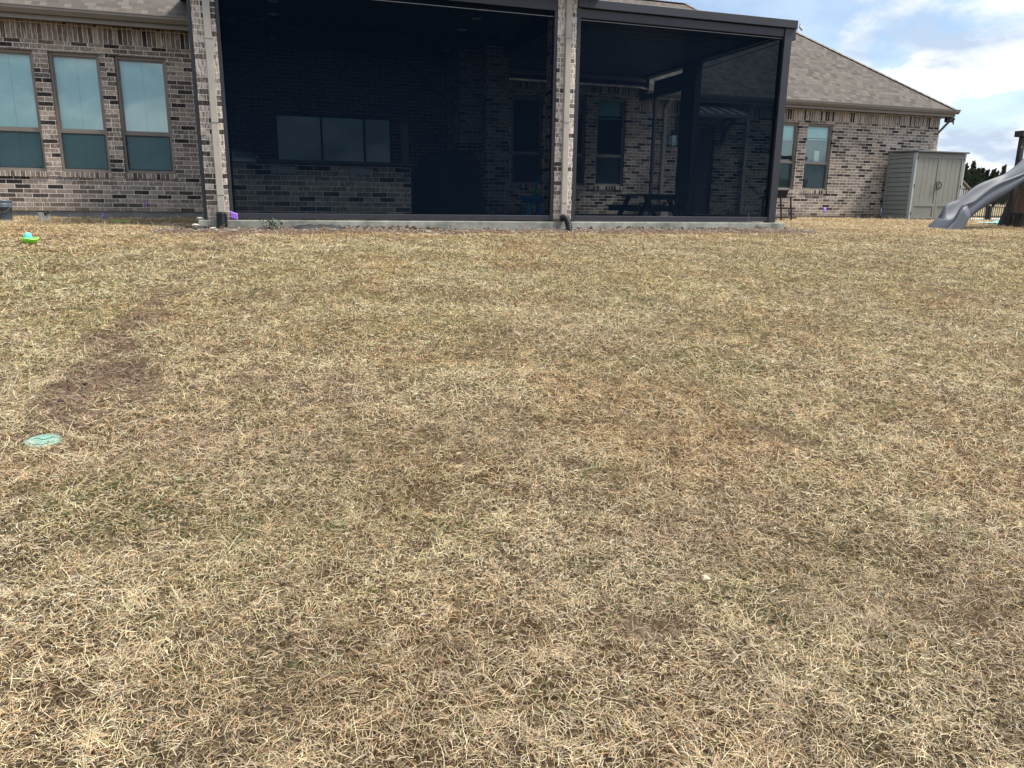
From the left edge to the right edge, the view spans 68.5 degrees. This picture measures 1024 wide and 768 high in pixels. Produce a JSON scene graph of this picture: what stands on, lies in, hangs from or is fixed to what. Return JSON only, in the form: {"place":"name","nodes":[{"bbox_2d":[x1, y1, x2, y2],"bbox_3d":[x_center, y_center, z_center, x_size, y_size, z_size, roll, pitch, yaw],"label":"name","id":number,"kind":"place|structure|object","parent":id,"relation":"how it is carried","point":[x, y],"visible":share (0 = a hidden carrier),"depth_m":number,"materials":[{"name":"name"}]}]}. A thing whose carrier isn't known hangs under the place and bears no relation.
{"place":"outdoors","nodes":[
{"label":"outdoors","id":0,"kind":"place"},
{"bbox_2d":[150,227,831,237],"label":"gravel","id":1,"kind":"structure","parent":0,"point":[620,229],"depth_m":12.22,"materials":[{"name":"gravel"}]},
{"bbox_2d":[198,219,784,229],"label":"patio","id":2,"kind":"structure","parent":0,"point":[491,224],"depth_m":12.65,"materials":[{"name":"concrete"}]},
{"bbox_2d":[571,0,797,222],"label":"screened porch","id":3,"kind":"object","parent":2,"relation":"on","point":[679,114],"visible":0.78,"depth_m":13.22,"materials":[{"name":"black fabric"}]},
{"bbox_2d":[0,204,1023,767],"bbox_3d":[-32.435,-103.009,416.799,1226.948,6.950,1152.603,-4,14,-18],"label":"lawn","id":4,"kind":"structure","parent":0,"point":[424,488],"depth_m":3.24,"materials":[{"name":"plant"}]},
{"bbox_2d":[0,200,12,220],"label":"bucket","id":5,"kind":"object","parent":4,"relation":"on","point":[6,206],"visible":0.94,"depth_m":12.11,"materials":[{"name":"grey metal"}]},
{"bbox_2d":[20,237,38,242],"bbox_3d":[-5.658,-1.687,8.820,0.192,0.068,0.192,-4,14,-18],"label":"toy bowl","id":6,"kind":"object","parent":4,"relation":"on","point":[33,240],"visible":0.97,"depth_m":8.76,"materials":[{"name":"green plastic"}]},
{"bbox_2d":[24,233,32,238],"bbox_3d":[-5.677,-1.730,8.817,0.104,0.092,0.108,-4,14,-18],"label":"toy cup","id":7,"kind":"object","parent":6,"relation":"in","point":[28,235],"visible":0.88,"depth_m":8.79,"materials":[{"name":"teal plastic"}]},
{"bbox_2d":[24,434,61,447],"bbox_3d":[-2.298,0.290,3.688,0.158,0.048,0.160,-4,14,-18],"label":"valve cover","id":8,"kind":"object","parent":4,"relation":"on","point":[46,437],"visible":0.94,"depth_m":3.68,"materials":[{"name":"green plastic"}]},
{"bbox_2d":[36,210,50,219],"bbox_3d":[-7.768,-2.799,12.496,0.214,0.177,0.227,-4,14,-18],"label":"pail","id":9,"kind":"object","parent":4,"relation":"on","point":[44,215],"visible":0.87,"depth_m":12.44,"materials":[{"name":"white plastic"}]},
{"bbox_2d":[38,247,395,427],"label":"soil clods","id":10,"kind":"object","parent":4,"relation":"on","point":[106,369],"visible":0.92,"depth_m":4.66,"materials":[{"name":"brown soil"}]},
{"bbox_2d":[228,211,237,227],"bbox_3d":[-4.138,-2.410,11.140,0.154,0.302,0.024,-1,14,-8],"label":"marking flag","id":11,"kind":"object","parent":4,"relation":"on","point":[232,215],"visible":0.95,"depth_m":11.12,"materials":[{"name":"purple plastic"}]},
{"bbox_2d":[259,218,285,227],"bbox_3d":[-3.596,-2.419,11.284,0.395,0.187,0.210,-4,14,-18],"label":"weed","id":12,"kind":"object","parent":4,"relation":"on","point":[273,225],"visible":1,"depth_m":11.28,"materials":[{"name":"green plant"}]},
{"bbox_2d":[292,224,344,228],"bbox_3d":[-2.992,-2.427,11.581,0.820,0.074,0.180,-4,14,-18],"label":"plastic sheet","id":13,"kind":"object","parent":4,"relation":"on","point":[308,226],"visible":0.89,"depth_m":11.52,"materials":[{"name":"grey plastic"}]},
{"bbox_2d":[0,0,960,221],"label":"brick house","id":14,"kind":"structure","parent":4,"relation":"on","point":[405,110],"depth_m":12.38,"materials":[{"name":"brick"}]},
{"bbox_2d":[0,47,48,176],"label":"window","id":15,"kind":"structure","parent":14,"relation":"in","point":[22,152],"depth_m":13.18,"materials":[{"name":"clear glass"}]},
{"bbox_2d":[40,50,112,177],"bbox_3d":[-7.694,-4.777,13.423,1.000,2.115,0.215,-4,14,-18],"label":"window","id":16,"kind":"structure","parent":14,"relation":"in","point":[76,81],"depth_m":13.45,"materials":[{"name":"clear glass"}]},
{"bbox_2d":[107,54,176,179],"bbox_3d":[-6.691,-4.842,13.744,1.040,2.115,0.215,-4,14,-18],"label":"window","id":17,"kind":"structure","parent":14,"relation":"in","point":[142,86],"depth_m":13.78,"materials":[{"name":"clear glass"}]},
{"bbox_2d":[216,212,227,227],"bbox_3d":[-4.302,-2.361,11.156,0.162,0.380,0.221,-4,14,-18],"label":"drain pipe","id":18,"kind":"object","parent":14,"relation":"attached to","point":[221,220],"visible":0.68,"depth_m":11.10,"materials":[{"name":"black plastic"}]},
{"bbox_2d":[560,214,572,230],"bbox_3d":[0.924,-2.709,12.780,0.130,0.356,0.306,-11,18,-39],"label":"drain pipe","id":19,"kind":"object","parent":14,"relation":"attached to","point":[565,219],"visible":0.89,"depth_m":12.71,"materials":[{"name":"black plastic"}]},
{"bbox_2d":[778,122,799,192],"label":"window","id":20,"kind":"structure","parent":14,"relation":"in","point":[790,129],"depth_m":20.94,"materials":[{"name":"clear glass"}]},
{"bbox_2d":[813,151,818,161],"bbox_3d":[8.628,-6.448,21.300,0.160,0.310,0.010,-4,14,-18],"label":"paper","id":21,"kind":"object","parent":14,"relation":"in","point":[816,156],"visible":1,"depth_m":21.29,"materials":[{"name":"white paper"}]},
{"bbox_2d":[801,123,836,193],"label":"window","id":22,"kind":"structure","parent":14,"relation":"in","point":[815,173],"depth_m":21.23,"materials":[{"name":"clear glass"}]},
{"bbox_2d":[944,117,955,124],"bbox_3d":[12.818,-7.694,21.979,0.292,0.211,0.161,-4,14,-18],"label":"security camera","id":23,"kind":"object","parent":14,"relation":"attached to","point":[946,119],"visible":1,"depth_m":21.94,"materials":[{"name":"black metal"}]},
{"bbox_2d":[173,225,787,230],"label":"wall foot clods","id":24,"kind":"object","parent":4,"relation":"on","point":[389,227],"depth_m":12.03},
{"bbox_2d":[701,575,710,581],"bbox_3d":[0.703,0.706,2.728,0.033,0.029,0.030,-4,14,-18],"label":"stone","id":25,"kind":"object","parent":4,"relation":"on","point":[706,578],"visible":1,"depth_m":2.72,"materials":[{"name":"stone"}]},
{"bbox_2d":[775,197,795,219],"bbox_3d":[6.752,-4.451,19.086,0.680,0.585,0.630,-4,14,-18],"label":"plant stand","id":26,"kind":"object","parent":4,"relation":"on","point":[789,212],"visible":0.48,"depth_m":19.00,"materials":[{"name":"black metal"}]},
{"bbox_2d":[777,189,788,196],"bbox_3d":[6.697,-4.834,19.048,0.540,0.189,0.349,-4,14,-18],"label":"planter","id":27,"kind":"object","parent":26,"relation":"on","point":[782,192],"visible":0.41,"depth_m":18.94,"materials":[{"name":"black metal"}]},
{"bbox_2d":[881,150,969,219],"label":"storage shed","id":28,"kind":"structure","parent":4,"relation":"on","point":[924,184],"depth_m":21.21,"materials":[{"name":"plastic"}]},
{"bbox_2d":[910,155,941,218],"bbox_3d":[11.595,-5.516,21.062,0.846,1.715,0.103,-4,14,-18],"label":"door","id":29,"kind":"structure","parent":28,"relation":"in","point":[928,166],"depth_m":21.07,"materials":[{"name":"plastic"}]},
{"bbox_2d":[933,156,964,218],"bbox_3d":[12.411,-5.569,21.323,0.846,1.715,0.103,-4,14,-18],"label":"door","id":30,"kind":"structure","parent":28,"relation":"in","point":[951,167],"depth_m":21.30,"materials":[{"name":"plastic"}]},
{"bbox_2d":[961,180,971,195],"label":"white outbuilding","id":31,"kind":"structure","parent":4,"relation":"on","point":[965,185],"depth_m":45.20,"materials":[{"name":"white"}]},
{"bbox_2d":[963,161,983,187],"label":"cedar tree","id":32,"kind":"object","parent":4,"relation":"on","point":[972,177],"visible":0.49,"depth_m":57.31,"materials":[{"name":"green plant"}]},
{"bbox_2d":[927,158,1023,229],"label":"slide","id":33,"kind":"object","parent":4,"relation":"on","point":[959,213],"visible":0.98,"depth_m":15.83,"materials":[{"name":"grey plastic"}]},
{"bbox_2d":[961,188,1008,218],"bbox_3d":[21.255,-6.885,29.281,21.779,1.370,0.100,-4,14,-18],"label":"metal fence","id":34,"kind":"object","parent":4,"relation":"on","point":[988,212],"visible":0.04,"depth_m":28.25,"materials":[{"name":"black metal"}]},
{"bbox_2d":[976,165,1004,203],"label":"cedar tree","id":35,"kind":"object","parent":4,"relation":"on","point":[984,172],"visible":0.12,"depth_m":58.53,"materials":[{"name":"green plant"}]},
{"bbox_2d":[986,164,1009,205],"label":"cedar tree","id":36,"kind":"object","parent":4,"relation":"on","point":[993,173],"visible":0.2,"depth_m":58.42,"materials":[{"name":"green plant"}]},
{"bbox_2d":[997,130,1023,225],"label":"playset","id":37,"kind":"object","parent":4,"relation":"on","point":[1015,202],"visible":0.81,"depth_m":17.51,"materials":[{"name":"brown wood"}]},
{"bbox_2d":[663,0,1023,175],"label":"sky","id":38,"kind":"structure","parent":0,"point":[966,55],"materials":[{"name":"white"}]},
{"bbox_2d":[1011,212,1023,227],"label":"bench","id":39,"kind":"object","parent":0,"point":[1018,219],"visible":0.93,"depth_m":17.05,"materials":[{"name":"brown wood"}]}
]}

